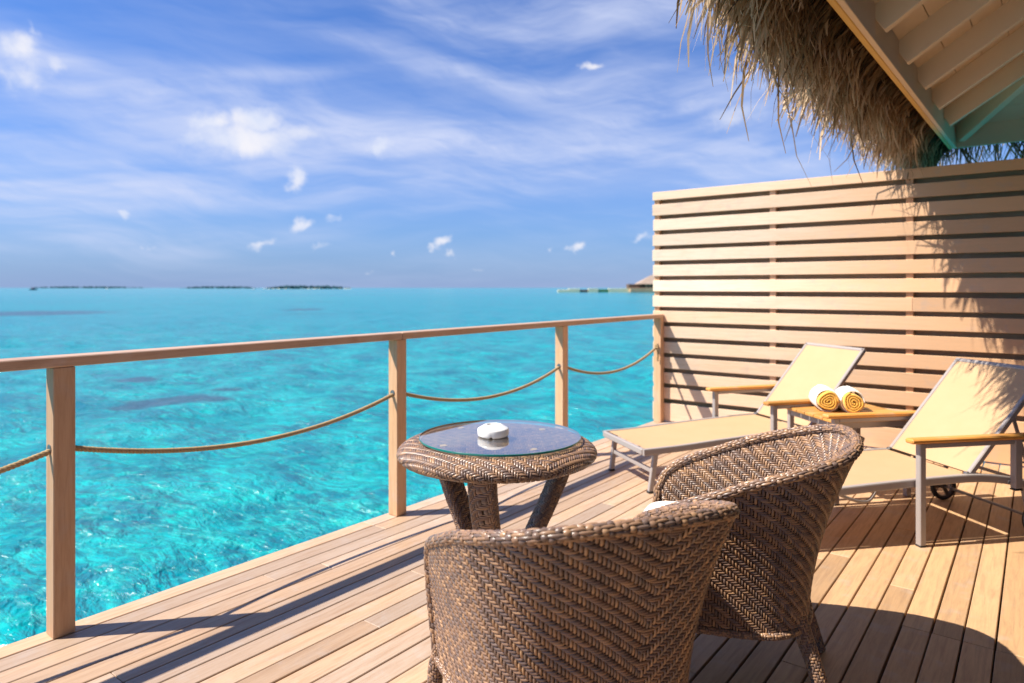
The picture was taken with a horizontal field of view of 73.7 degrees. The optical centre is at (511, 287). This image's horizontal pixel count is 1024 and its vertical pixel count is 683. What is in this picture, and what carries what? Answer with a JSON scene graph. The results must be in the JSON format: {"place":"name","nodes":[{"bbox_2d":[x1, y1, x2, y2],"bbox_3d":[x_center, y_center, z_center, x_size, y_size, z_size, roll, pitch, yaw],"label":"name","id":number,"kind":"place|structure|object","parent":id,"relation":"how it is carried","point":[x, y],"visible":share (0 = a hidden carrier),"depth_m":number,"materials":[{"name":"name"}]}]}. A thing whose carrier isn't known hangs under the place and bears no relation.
{"place":"outdoors","nodes":[
{"label":"outdoors","id":0,"kind":"place"},
{"bbox_2d":[0,288,1000,646],"bbox_3d":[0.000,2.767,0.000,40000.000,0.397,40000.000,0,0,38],"label":"water","id":1,"kind":"structure","parent":0,"point":[148,524],"depth_m":16.02,"materials":[{"name":"teal liquid"}]},
{"bbox_2d":[35,286,142,287],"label":"island","id":2,"kind":"structure","parent":1,"relation":"on","point":[87,287],"depth_m":3364.06,"materials":[{"name":"green plant"}]},
{"bbox_2d":[186,286,251,287],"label":"island","id":3,"kind":"structure","parent":1,"relation":"on","point":[220,287],"depth_m":2575.16,"materials":[{"name":"green plant"}]},
{"bbox_2d":[266,285,350,288],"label":"island","id":4,"kind":"structure","parent":1,"relation":"on","point":[307,287],"depth_m":1677.77,"materials":[{"name":"green plant"}]},
{"bbox_2d":[0,420,1023,682],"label":"deck","id":5,"kind":"structure","parent":1,"relation":"in","point":[892,602],"depth_m":2.77,"materials":[{"name":"brown wood"}]},
{"bbox_2d":[0,314,663,638],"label":"deck railing","id":6,"kind":"object","parent":5,"relation":"on","point":[58,453],"visible":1,"depth_m":2.89,"materials":[{"name":"brown wood"}]},
{"bbox_2d":[396,420,596,529],"bbox_3d":[-0.057,0.936,2.620,0.764,0.742,0.764,0,0,0],"label":"round table","id":7,"kind":"object","parent":5,"relation":"on","point":[453,458],"visible":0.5,"depth_m":2.41,"materials":[{"name":"brown wicker"}]},
{"bbox_2d":[477,423,508,438],"bbox_3d":[-0.072,0.542,2.600,0.120,0.046,0.120,0,0,0],"label":"ashtray","id":8,"kind":"object","parent":7,"relation":"on","point":[493,430],"visible":1,"depth_m":2.56,"materials":[{"name":"white ceramic"}]},
{"bbox_2d":[424,500,739,682],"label":"rattan armchair","id":9,"kind":"object","parent":5,"relation":"on","point":[617,601],"visible":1,"depth_m":1.50,"materials":[{"name":"brown wicker"}]},
{"bbox_2d":[603,342,865,493],"bbox_3d":[1.576,0.864,4.837,1.771,0.872,0.722,0,0,-17],"label":"sun lounger","id":10,"kind":"object","parent":5,"relation":"on","point":[811,366],"visible":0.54,"depth_m":4.87,"materials":[{"name":"beige fabric"}]},
{"bbox_2d":[652,424,863,682],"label":"rattan armchair","id":11,"kind":"object","parent":5,"relation":"on","point":[781,489],"visible":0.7,"depth_m":2.08,"materials":[{"name":"brown wicker"}]},
{"bbox_2d":[643,501,676,511],"bbox_3d":[0.661,0.855,2.399,0.440,0.091,0.450,0,0,20],"label":"seat cushion","id":12,"kind":"object","parent":11,"relation":"on","point":[655,505],"visible":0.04,"depth_m":2.57,"materials":[{"name":"white fabric"}]},
{"bbox_2d":[652,158,1023,465],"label":"slatted fence","id":13,"kind":"object","parent":5,"relation":"on","point":[914,286],"visible":0.74,"depth_m":5.65,"materials":[{"name":"brown wood"}]},
{"bbox_2d":[787,404,910,496],"bbox_3d":[2.182,1.050,4.455,0.600,0.500,0.554,0,0,-10],"label":"side table","id":14,"kind":"object","parent":5,"relation":"on","point":[814,414],"visible":0.41,"depth_m":4.38,"materials":[{"name":"brown wood"}]},
{"bbox_2d":[809,384,839,411],"bbox_3d":[2.057,0.730,4.490,0.154,0.157,0.250,0,0,13],"label":"rolled towel","id":15,"kind":"object","parent":14,"relation":"on","point":[824,398],"visible":1,"depth_m":4.39,"materials":[{"name":"fabric"}]},
{"bbox_2d":[835,386,864,412],"bbox_3d":[2.199,0.730,4.445,0.152,0.157,0.250,0,0,13],"label":"rolled towel","id":16,"kind":"object","parent":14,"relation":"on","point":[850,402],"visible":0.94,"depth_m":4.34,"materials":[{"name":"fabric"}]},
{"bbox_2d":[822,358,1023,547],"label":"sun lounger","id":17,"kind":"object","parent":5,"relation":"on","point":[962,417],"visible":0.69,"depth_m":3.74,"materials":[{"name":"beige fabric"}]},
{"bbox_2d":[557,288,628,291],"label":"jetty","id":18,"kind":"object","parent":1,"relation":"in","point":[603,290],"visible":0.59,"depth_m":408.00,"materials":[{"name":"wood"}]},
{"bbox_2d":[626,275,653,291],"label":"overwater bungalow","id":19,"kind":"object","parent":1,"relation":"on","point":[645,285],"visible":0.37,"depth_m":405.50,"materials":[{"name":"brown"}]},
{"bbox_2d":[669,0,1023,187],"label":"thatched villa","id":20,"kind":"object","parent":1,"relation":"in","point":[907,84],"visible":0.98,"depth_m":3.85,"materials":[{"name":"wood"}]},
{"bbox_2d":[0,0,1023,287],"label":"sky","id":21,"kind":"structure","parent":0,"point":[144,143],"materials":[{"name":"blue"}]}
]}

